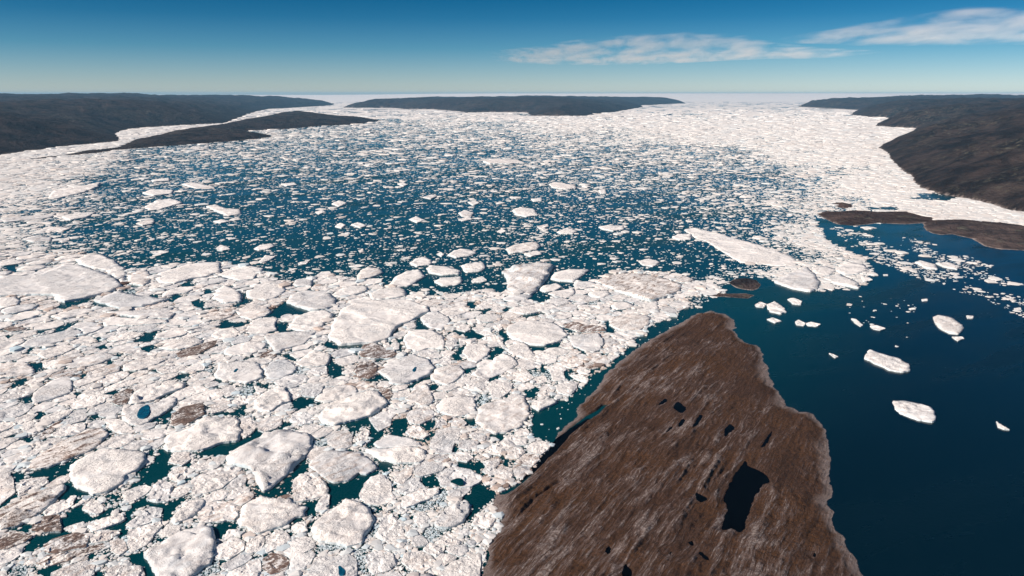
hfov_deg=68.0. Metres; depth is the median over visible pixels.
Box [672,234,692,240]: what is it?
ice floe
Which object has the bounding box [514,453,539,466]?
ice floe
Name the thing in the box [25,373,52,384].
ice floe
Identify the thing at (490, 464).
ice floe
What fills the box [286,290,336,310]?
ice floe
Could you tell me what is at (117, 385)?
ice floe
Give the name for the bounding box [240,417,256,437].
ice floe
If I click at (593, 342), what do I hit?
ice floe
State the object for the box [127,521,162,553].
ice floe
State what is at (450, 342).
ice floe
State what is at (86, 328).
ice floe
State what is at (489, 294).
ice floe
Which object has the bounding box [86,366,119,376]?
ice floe
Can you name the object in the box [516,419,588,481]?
inlet
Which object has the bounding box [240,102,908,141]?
fjord ice
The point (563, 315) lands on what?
pack ice
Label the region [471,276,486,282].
ice floe
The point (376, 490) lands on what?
ice floe
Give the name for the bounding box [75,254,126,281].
ice floe
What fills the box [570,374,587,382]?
ice floe
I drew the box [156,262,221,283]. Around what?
ice floe
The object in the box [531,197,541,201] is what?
ice floe
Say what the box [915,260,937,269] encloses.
ice floe
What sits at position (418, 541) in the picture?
ice floe
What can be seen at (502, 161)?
ice floe
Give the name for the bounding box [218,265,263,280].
ice floe
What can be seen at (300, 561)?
ice floe
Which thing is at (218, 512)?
ice floe
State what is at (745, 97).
ice cap
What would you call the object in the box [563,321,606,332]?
ice floe
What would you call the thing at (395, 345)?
ice floe
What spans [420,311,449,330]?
ice floe
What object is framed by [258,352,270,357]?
ice floe
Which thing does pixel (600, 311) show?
ice floe
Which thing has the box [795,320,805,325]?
ice floe
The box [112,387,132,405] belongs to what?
ice floe
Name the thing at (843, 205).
islet
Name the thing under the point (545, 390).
ice floe
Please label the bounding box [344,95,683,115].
island
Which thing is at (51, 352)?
ice floe
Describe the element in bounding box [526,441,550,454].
ice floe
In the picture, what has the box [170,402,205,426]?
ice floe
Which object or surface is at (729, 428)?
pond
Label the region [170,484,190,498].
ice floe
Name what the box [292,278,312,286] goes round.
ice floe
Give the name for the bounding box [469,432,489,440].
ice floe
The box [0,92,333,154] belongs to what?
hills
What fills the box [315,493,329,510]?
ice floe
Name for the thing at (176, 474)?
ice floe
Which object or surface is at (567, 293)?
ice floe
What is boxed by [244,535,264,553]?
ice floe
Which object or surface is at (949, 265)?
ice floe
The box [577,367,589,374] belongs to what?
ice floe
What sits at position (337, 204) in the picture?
ice floe
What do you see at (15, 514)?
ice floe
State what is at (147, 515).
ice floe
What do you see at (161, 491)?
ice floe
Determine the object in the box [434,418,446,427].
ice floe
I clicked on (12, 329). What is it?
ice floe
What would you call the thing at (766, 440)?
pond
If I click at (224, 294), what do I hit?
ice floe
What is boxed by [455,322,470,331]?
ice floe
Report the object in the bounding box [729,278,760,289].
islet
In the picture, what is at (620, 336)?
ice floe
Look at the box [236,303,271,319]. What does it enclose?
ice floe
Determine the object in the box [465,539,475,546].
ice floe
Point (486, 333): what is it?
ice floe
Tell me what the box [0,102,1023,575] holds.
water
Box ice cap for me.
[253,93,1023,101]
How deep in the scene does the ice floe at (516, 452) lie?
868.61 m
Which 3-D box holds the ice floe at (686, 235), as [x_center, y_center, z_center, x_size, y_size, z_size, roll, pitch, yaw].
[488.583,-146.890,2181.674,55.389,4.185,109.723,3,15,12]
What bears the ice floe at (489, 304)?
on the water
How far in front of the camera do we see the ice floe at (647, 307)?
1460.76 m
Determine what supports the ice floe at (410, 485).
on the water
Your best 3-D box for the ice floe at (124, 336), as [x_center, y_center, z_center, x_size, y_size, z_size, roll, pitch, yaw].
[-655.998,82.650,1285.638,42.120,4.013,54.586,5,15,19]
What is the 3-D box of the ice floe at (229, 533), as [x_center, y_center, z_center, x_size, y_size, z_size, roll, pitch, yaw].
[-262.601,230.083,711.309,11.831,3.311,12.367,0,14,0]
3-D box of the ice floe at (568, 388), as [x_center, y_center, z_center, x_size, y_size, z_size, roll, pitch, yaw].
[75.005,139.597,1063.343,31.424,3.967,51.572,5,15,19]
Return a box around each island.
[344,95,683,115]
[818,210,932,225]
[923,219,1023,249]
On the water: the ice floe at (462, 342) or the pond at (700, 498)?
the ice floe at (462, 342)
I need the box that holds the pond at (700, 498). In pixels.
[695,492,706,501]
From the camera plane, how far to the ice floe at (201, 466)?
837.40 m
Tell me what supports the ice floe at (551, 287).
on the water
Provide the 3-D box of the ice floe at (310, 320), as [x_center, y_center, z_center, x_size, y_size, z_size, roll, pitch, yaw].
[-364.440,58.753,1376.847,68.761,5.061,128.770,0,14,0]
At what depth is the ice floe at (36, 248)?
2013.94 m
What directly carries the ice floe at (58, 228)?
on the water
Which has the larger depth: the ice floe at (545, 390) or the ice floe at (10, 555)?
the ice floe at (545, 390)
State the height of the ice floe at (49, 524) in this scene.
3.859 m
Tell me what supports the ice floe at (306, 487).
on the water
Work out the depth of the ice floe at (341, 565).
658.43 m
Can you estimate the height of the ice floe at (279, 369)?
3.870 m
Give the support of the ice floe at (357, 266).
on the water
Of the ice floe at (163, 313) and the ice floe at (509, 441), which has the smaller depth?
the ice floe at (509, 441)
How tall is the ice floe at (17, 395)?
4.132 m
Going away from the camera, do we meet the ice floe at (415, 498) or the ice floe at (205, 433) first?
the ice floe at (415, 498)
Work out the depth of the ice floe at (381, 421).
957.57 m
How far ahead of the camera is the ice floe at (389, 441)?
894.27 m
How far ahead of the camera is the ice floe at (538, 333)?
1302.30 m
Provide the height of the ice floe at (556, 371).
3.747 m
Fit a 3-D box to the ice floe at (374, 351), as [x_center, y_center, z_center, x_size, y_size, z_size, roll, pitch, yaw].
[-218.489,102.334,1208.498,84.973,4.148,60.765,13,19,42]
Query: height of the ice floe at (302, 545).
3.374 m
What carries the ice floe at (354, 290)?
on the water
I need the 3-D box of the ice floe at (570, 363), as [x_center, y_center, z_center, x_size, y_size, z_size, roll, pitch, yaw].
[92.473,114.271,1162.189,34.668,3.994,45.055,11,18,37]
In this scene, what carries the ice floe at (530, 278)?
on the water
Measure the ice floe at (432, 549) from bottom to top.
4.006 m
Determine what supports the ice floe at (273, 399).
on the water
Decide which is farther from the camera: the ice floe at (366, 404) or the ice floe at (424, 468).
the ice floe at (366, 404)
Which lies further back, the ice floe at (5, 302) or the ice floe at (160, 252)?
the ice floe at (160, 252)
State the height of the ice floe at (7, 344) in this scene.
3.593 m
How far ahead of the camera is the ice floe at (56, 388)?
1050.12 m
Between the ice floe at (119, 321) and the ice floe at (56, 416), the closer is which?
the ice floe at (56, 416)
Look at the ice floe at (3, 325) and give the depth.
1348.11 m
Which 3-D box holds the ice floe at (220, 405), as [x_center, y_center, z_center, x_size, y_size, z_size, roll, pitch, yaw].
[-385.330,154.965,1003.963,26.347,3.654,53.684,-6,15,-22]
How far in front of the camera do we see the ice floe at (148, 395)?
1039.70 m
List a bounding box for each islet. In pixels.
[711,293,753,297]
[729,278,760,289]
[834,202,852,207]
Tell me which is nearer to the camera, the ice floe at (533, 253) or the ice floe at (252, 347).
the ice floe at (252, 347)
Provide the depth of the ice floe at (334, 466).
837.95 m
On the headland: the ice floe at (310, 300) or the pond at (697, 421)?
the pond at (697, 421)
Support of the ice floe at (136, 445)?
on the water
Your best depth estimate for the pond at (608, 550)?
668.77 m
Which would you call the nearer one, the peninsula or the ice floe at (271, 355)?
the ice floe at (271, 355)
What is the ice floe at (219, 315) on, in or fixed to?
on the water
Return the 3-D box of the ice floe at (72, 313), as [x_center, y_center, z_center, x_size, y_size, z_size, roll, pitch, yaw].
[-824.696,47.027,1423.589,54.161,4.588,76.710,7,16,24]
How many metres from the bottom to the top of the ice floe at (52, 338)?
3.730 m
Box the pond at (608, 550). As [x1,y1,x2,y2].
[605,546,610,553]
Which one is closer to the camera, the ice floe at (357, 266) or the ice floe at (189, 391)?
the ice floe at (189, 391)
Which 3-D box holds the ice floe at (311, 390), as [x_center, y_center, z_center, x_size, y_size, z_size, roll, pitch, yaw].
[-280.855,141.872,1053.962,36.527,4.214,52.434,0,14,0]
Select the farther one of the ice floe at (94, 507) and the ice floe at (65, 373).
the ice floe at (65, 373)
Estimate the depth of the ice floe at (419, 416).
968.01 m
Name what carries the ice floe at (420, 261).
on the water
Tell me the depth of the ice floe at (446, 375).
1110.43 m
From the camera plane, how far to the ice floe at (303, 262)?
1843.75 m
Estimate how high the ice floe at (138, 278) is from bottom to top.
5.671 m
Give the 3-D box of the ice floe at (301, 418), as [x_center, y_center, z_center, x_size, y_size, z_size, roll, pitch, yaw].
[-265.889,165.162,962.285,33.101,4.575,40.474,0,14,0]
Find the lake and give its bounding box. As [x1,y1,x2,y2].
[721,461,769,531]
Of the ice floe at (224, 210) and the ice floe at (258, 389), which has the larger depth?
the ice floe at (224, 210)
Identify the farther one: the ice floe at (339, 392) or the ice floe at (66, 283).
the ice floe at (66, 283)
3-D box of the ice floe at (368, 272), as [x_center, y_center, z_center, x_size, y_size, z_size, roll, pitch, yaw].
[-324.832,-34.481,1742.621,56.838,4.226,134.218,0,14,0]
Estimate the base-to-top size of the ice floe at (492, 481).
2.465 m
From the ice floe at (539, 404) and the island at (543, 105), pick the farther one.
the island at (543, 105)
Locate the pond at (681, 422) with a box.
[678,419,684,426]
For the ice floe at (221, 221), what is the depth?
2440.74 m
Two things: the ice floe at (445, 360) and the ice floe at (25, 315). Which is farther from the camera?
the ice floe at (25, 315)
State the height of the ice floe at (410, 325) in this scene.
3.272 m
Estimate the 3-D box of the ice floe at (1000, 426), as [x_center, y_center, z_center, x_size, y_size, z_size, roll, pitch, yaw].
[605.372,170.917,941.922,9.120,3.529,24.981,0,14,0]
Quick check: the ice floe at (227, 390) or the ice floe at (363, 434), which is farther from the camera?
the ice floe at (227, 390)
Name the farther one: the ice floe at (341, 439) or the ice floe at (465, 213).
the ice floe at (465, 213)
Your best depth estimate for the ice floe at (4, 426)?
939.65 m
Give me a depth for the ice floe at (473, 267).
1794.61 m
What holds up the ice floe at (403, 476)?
on the water
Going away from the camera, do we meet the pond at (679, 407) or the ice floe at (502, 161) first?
the pond at (679, 407)
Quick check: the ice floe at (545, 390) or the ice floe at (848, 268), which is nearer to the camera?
the ice floe at (545, 390)
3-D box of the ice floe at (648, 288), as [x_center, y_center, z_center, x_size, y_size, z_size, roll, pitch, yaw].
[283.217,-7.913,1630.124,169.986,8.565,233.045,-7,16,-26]
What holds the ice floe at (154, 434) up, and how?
on the water
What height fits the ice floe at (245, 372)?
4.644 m
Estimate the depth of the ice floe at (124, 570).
653.73 m
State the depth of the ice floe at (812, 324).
1352.52 m
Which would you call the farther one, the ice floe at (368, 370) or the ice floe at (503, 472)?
the ice floe at (368, 370)
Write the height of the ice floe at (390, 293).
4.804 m
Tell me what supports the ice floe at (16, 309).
on the water
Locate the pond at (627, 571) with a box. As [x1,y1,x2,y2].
[622,564,631,575]
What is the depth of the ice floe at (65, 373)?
1115.35 m
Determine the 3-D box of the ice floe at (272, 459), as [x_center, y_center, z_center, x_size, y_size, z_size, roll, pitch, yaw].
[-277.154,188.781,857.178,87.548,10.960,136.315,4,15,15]
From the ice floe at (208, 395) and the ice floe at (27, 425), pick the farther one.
the ice floe at (208, 395)
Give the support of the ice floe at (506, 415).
on the water
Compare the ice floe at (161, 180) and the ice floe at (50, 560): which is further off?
the ice floe at (161, 180)
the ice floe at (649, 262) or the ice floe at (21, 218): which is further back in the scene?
the ice floe at (21, 218)
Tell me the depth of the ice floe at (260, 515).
740.92 m
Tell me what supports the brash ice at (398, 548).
on the water
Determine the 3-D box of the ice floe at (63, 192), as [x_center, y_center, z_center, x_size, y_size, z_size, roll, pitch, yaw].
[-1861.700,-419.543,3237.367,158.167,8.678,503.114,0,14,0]
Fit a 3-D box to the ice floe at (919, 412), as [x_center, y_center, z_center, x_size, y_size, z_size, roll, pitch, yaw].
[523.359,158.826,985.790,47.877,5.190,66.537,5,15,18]
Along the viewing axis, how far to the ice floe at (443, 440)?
900.40 m
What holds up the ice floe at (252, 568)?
on the water
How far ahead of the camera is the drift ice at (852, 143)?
3979.45 m
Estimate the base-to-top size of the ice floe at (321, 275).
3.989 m
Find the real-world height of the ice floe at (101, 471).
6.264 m
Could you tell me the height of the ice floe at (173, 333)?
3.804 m
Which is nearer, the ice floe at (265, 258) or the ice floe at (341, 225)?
the ice floe at (265, 258)
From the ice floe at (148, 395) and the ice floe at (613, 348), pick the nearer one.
the ice floe at (148, 395)
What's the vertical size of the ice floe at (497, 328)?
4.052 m
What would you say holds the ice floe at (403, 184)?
on the water
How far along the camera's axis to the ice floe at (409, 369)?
1126.67 m
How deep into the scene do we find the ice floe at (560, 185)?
3361.66 m
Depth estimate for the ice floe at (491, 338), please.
1274.78 m
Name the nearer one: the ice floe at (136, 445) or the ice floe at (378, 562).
the ice floe at (378, 562)
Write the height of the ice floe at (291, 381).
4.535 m
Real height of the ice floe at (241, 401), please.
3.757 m
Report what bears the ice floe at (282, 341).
on the water
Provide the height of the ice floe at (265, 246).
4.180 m
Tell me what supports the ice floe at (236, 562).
on the water
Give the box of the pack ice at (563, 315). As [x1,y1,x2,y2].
[0,249,717,575]
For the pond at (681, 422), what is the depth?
918.91 m
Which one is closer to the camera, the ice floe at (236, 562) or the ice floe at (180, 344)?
the ice floe at (236, 562)
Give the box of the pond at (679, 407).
[673,402,685,412]
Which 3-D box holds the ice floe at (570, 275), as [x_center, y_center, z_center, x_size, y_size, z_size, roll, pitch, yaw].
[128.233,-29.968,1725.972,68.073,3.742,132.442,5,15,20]
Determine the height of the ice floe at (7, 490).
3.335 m
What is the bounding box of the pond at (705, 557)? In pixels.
[698,552,708,559]
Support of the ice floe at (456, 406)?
on the water
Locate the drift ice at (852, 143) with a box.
[0,108,1023,346]
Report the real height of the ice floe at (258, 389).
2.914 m
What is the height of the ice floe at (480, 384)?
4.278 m
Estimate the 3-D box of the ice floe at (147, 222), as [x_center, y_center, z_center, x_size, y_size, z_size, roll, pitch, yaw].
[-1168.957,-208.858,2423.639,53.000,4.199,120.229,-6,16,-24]
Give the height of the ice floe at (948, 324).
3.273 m
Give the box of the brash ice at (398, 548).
[0,247,726,575]
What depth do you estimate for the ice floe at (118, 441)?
895.66 m
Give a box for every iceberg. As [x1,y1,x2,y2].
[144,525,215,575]
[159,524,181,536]
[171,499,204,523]
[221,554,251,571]
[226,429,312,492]
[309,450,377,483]
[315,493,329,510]
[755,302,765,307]
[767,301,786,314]
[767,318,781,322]
[774,267,819,291]
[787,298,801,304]
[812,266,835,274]
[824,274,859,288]
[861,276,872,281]
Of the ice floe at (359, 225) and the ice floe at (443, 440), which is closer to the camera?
the ice floe at (443, 440)
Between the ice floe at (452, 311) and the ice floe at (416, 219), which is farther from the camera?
the ice floe at (416, 219)
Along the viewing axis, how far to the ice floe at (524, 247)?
2022.11 m
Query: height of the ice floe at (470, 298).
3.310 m
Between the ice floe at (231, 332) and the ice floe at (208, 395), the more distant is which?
the ice floe at (231, 332)
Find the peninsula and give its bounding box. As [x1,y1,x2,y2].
[33,111,380,158]
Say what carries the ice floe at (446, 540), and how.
on the water
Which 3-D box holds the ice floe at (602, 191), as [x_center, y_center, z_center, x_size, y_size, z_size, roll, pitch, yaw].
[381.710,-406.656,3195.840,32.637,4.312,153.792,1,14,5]
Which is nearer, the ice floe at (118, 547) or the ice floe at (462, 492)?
the ice floe at (118, 547)
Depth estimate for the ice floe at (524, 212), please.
2622.85 m
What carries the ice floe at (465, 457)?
on the water
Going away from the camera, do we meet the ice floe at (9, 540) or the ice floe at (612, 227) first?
the ice floe at (9, 540)
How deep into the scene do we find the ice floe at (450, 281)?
1659.34 m
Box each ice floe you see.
[0,214,55,222]
[0,264,121,302]
[0,297,20,308]
[0,322,14,329]
[0,338,24,349]
[0,362,34,378]
[0,391,26,402]
[0,403,33,421]
[0,422,16,432]
[0,437,19,449]
[0,472,14,505]
[0,484,65,529]
[0,531,32,549]
[0,546,23,565]
[1,304,38,313]
[3,326,25,331]
[4,310,42,321]
[16,477,48,496]
[18,420,38,430]
[20,330,82,346]
[20,443,41,458]
[22,236,51,242]
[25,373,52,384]
[26,427,108,469]
[28,246,46,250]
[31,377,72,403]
[31,514,61,533]
[36,543,106,567]
[37,345,76,358]
[39,419,62,439]
[40,409,71,421]
[43,359,59,368]
[43,501,73,515]
[43,532,88,553]
[47,226,70,231]
[48,182,100,197]
[48,368,80,379]
[50,422,85,437]
[51,308,94,318]
[51,560,94,575]
[59,237,69,241]
[61,212,95,220]
[64,521,84,531]
[66,352,113,367]
[66,495,76,502]
[69,448,146,495]
[70,394,112,409]
[71,321,102,334]
[71,498,89,508]
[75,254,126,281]
[82,500,103,514]
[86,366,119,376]
[87,513,124,531]
[90,530,119,543]
[94,291,168,308]
[96,379,134,393]
[97,371,129,383]
[97,434,134,449]
[102,316,167,326]
[104,419,132,434]
[105,565,144,575]
[107,332,142,341]
[108,308,175,318]
[109,538,127,555]
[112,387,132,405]
[121,396,176,425]
[122,485,151,501]
[123,356,164,371]
[123,439,148,449]
[126,507,162,528]
[127,270,150,285]
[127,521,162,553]
[128,382,185,404]
[138,219,154,225]
[141,428,168,440]
[142,189,174,195]
[145,198,182,209]
[146,480,172,502]
[151,178,169,181]
[152,250,168,253]
[155,327,192,338]
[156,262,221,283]
[156,364,185,374]
[159,337,203,350]
[162,286,194,296]
[163,417,242,451]
[167,385,208,397]
[168,451,190,466]
[168,466,187,482]
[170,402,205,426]
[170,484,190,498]
[176,340,217,357]
[178,360,204,373]
[178,389,223,406]
[182,182,213,188]
[190,462,208,469]
[190,467,241,495]
[197,501,237,523]
[201,489,227,502]
[203,310,235,320]
[206,204,241,215]
[210,397,230,414]
[212,285,242,303]
[212,327,239,338]
[213,219,231,222]
[214,361,263,383]
[214,537,244,560]
[217,247,229,250]
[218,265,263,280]
[220,385,235,397]
[224,341,266,355]
[224,529,236,536]
[226,486,249,500]
[227,558,261,575]
[232,395,256,405]
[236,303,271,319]
[238,496,307,534]
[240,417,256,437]
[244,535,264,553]
[246,283,285,300]
[246,317,277,333]
[254,243,274,249]
[254,385,265,394]
[254,385,290,411]
[257,415,282,432]
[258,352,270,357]
[259,255,275,262]
[259,349,276,358]
[262,553,289,574]
[264,330,317,351]
[264,360,296,378]
[265,530,290,553]
[274,373,308,388]
[281,183,297,185]
[284,536,314,557]
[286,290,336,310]
[288,310,333,330]
[289,412,313,425]
[289,551,315,569]
[291,521,307,533]
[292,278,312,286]
[292,474,328,501]
[296,351,330,366]
[298,260,309,264]
[300,383,324,397]
[306,366,326,375]
[307,554,356,575]
[311,498,374,547]
[315,385,357,401]
[316,271,330,278]
[318,390,388,425]
[325,430,352,448]
[328,299,428,345]
[332,203,346,206]
[332,285,367,296]
[335,223,345,228]
[349,264,364,267]
[351,222,366,227]
[353,361,377,379]
[355,428,369,440]
[357,267,382,279]
[359,343,396,359]
[359,474,396,505]
[364,278,381,285]
[365,551,397,574]
[366,446,426,463]
[369,287,406,299]
[369,408,395,431]
[370,385,392,400]
[373,435,421,447]
[376,514,406,542]
[377,354,434,384]
[389,270,424,286]
[391,342,399,350]
[394,467,415,484]
[397,182,407,185]
[399,477,424,494]
[401,487,438,507]
[401,551,435,571]
[403,329,445,351]
[404,323,415,328]
[405,381,433,405]
[405,426,428,438]
[407,408,435,424]
[409,216,425,222]
[409,257,431,266]
[412,535,427,547]
[413,460,445,477]
[413,512,428,526]
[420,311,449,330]
[423,195,436,198]
[423,542,444,556]
[426,265,460,275]
[429,426,460,453]
[430,365,464,384]
[434,276,462,285]
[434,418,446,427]
[434,500,469,528]
[436,396,476,416]
[436,466,482,488]
[437,355,450,365]
[437,534,460,545]
[439,552,480,575]
[441,306,471,315]
[445,332,457,350]
[446,488,470,497]
[446,544,467,556]
[447,249,476,257]
[454,452,472,462]
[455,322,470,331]
[458,210,473,216]
[458,216,472,220]
[458,334,465,346]
[458,439,478,450]
[459,528,469,536]
[461,262,485,272]
[462,343,490,362]
[463,377,489,391]
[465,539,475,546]
[468,201,479,205]
[468,294,475,301]
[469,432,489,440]
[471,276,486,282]
[471,353,517,377]
[471,514,494,528]
[475,300,496,308]
[475,393,529,434]
[477,330,492,335]
[482,335,502,341]
[483,158,524,163]
[483,458,501,470]
[483,466,495,476]
[483,477,496,485]
[484,291,494,297]
[486,443,505,455]
[487,379,512,398]
[493,324,502,331]
[494,466,512,479]
[499,435,526,450]
[501,290,511,295]
[502,261,554,294]
[506,242,540,253]
[506,321,567,345]
[506,340,534,359]
[506,446,524,458]
[509,303,556,314]
[510,367,533,382]
[512,207,538,216]
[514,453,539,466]
[524,250,541,256]
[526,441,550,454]
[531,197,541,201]
[531,398,556,410]
[533,352,556,364]
[537,224,547,227]
[538,384,554,396]
[540,283,562,292]
[548,288,574,297]
[549,182,576,189]
[549,364,566,381]
[551,269,589,281]
[555,381,577,395]
[557,228,577,233]
[557,358,582,368]
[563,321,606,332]
[568,333,603,352]
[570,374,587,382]
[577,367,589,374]
[583,307,611,314]
[595,273,681,301]
[598,225,623,230]
[599,189,606,193]
[604,345,618,353]
[609,314,650,330]
[610,331,635,341]
[637,301,658,313]
[638,258,659,266]
[672,234,691,240]
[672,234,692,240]
[684,228,797,265]
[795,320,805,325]
[806,322,820,326]
[836,261,868,274]
[851,318,862,326]
[864,350,909,372]
[870,325,884,330]
[892,401,935,422]
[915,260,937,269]
[933,315,963,334]
[936,262,959,269]
[952,336,963,340]
[996,421,1008,430]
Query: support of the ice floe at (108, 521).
on the water
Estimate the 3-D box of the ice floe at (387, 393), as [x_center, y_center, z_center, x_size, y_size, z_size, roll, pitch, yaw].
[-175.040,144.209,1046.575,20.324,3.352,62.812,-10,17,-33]
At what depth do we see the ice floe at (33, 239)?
2138.59 m
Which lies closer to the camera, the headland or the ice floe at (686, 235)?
the headland
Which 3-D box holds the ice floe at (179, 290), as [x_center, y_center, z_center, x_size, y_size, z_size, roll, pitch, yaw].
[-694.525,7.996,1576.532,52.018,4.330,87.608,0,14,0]
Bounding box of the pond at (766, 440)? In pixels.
[761,431,771,446]
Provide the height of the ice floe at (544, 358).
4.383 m
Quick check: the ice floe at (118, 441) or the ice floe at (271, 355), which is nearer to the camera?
the ice floe at (118, 441)
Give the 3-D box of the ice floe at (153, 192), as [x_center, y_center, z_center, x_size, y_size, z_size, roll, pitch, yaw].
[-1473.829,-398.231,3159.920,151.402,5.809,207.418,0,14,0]
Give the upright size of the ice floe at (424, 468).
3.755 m
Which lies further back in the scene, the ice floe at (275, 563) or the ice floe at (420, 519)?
the ice floe at (420, 519)
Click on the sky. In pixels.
(158, 47)
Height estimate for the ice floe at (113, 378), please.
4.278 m
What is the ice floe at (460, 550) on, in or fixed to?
on the water
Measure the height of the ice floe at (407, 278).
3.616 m
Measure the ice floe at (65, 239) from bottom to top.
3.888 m
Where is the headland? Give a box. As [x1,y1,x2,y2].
[482,311,862,575]
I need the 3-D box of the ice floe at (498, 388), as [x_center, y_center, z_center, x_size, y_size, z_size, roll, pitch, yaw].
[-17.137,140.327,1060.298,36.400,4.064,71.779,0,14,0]
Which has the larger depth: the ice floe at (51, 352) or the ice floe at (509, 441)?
the ice floe at (51, 352)
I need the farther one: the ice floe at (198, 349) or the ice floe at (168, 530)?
the ice floe at (198, 349)
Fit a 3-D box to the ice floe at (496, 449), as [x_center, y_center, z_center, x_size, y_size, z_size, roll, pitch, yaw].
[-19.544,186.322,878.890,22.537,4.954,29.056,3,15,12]
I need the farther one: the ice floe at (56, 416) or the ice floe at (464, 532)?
the ice floe at (56, 416)
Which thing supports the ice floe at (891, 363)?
on the water
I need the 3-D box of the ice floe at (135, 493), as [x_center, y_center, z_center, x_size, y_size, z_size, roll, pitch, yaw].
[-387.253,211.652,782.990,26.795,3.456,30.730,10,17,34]
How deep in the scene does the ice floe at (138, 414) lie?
980.49 m
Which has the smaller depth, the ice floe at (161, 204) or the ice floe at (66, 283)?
the ice floe at (66, 283)
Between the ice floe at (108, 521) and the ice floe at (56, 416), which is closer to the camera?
the ice floe at (108, 521)
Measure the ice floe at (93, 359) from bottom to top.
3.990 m
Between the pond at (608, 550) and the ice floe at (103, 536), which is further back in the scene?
the ice floe at (103, 536)
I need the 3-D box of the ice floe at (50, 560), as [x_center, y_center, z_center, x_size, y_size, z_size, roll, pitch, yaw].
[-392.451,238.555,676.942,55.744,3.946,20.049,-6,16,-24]
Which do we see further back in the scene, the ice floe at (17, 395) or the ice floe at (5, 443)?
the ice floe at (17, 395)
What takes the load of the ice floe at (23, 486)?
on the water
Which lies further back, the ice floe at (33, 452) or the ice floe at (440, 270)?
the ice floe at (440, 270)
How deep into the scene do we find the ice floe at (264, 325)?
1341.20 m
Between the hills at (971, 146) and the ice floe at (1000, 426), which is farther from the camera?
the hills at (971, 146)
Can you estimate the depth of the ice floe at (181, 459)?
855.08 m
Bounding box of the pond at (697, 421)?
[693,415,702,426]
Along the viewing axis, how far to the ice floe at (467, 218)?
2493.41 m
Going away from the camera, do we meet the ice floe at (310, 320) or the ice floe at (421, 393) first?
the ice floe at (421, 393)
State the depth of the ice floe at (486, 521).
729.43 m
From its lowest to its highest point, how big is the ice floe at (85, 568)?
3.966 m
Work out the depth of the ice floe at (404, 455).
860.85 m
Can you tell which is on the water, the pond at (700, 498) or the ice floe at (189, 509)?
the ice floe at (189, 509)
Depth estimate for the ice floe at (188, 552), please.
676.01 m
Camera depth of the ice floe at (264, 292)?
1573.52 m
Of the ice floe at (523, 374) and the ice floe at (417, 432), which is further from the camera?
the ice floe at (523, 374)
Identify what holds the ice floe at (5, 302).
on the water
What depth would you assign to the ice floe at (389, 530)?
714.15 m
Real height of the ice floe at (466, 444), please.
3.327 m
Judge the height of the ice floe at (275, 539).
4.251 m
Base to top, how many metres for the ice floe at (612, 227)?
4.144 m
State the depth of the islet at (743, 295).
1547.69 m
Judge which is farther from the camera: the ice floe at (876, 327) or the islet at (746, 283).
the islet at (746, 283)
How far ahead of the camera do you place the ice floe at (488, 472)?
826.78 m
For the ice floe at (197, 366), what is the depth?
1134.86 m
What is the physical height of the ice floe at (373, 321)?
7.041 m
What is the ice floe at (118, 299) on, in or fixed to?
on the water
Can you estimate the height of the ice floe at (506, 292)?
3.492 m
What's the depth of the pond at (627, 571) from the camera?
637.75 m
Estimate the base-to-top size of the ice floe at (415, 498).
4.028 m
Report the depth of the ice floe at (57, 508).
753.39 m
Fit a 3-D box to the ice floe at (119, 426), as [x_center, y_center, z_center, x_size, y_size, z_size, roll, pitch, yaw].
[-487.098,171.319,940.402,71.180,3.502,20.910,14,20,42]
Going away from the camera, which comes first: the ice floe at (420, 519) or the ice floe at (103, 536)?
the ice floe at (103, 536)
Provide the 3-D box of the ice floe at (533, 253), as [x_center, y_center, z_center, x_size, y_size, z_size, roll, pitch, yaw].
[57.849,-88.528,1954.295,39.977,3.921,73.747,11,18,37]
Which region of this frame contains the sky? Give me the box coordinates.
[0,0,1023,94]
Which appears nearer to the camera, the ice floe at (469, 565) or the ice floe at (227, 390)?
the ice floe at (469, 565)
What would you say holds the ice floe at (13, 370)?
on the water
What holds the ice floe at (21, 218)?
on the water
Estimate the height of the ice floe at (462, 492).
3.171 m
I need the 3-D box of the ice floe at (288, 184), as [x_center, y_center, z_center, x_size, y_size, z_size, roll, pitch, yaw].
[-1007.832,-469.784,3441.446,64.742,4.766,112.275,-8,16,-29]
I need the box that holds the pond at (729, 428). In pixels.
[724,424,734,435]
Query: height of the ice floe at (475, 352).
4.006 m
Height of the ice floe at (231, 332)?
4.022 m
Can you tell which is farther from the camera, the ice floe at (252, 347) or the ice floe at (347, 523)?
the ice floe at (252, 347)
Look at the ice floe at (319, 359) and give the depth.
1169.60 m
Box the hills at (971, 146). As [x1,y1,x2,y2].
[798,94,1023,211]
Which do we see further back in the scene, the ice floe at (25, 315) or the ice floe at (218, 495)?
the ice floe at (25, 315)
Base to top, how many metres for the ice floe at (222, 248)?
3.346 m
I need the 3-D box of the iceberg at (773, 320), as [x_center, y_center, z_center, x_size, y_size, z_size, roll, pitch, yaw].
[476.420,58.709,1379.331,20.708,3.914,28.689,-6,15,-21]
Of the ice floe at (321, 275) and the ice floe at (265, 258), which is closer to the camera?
the ice floe at (321, 275)

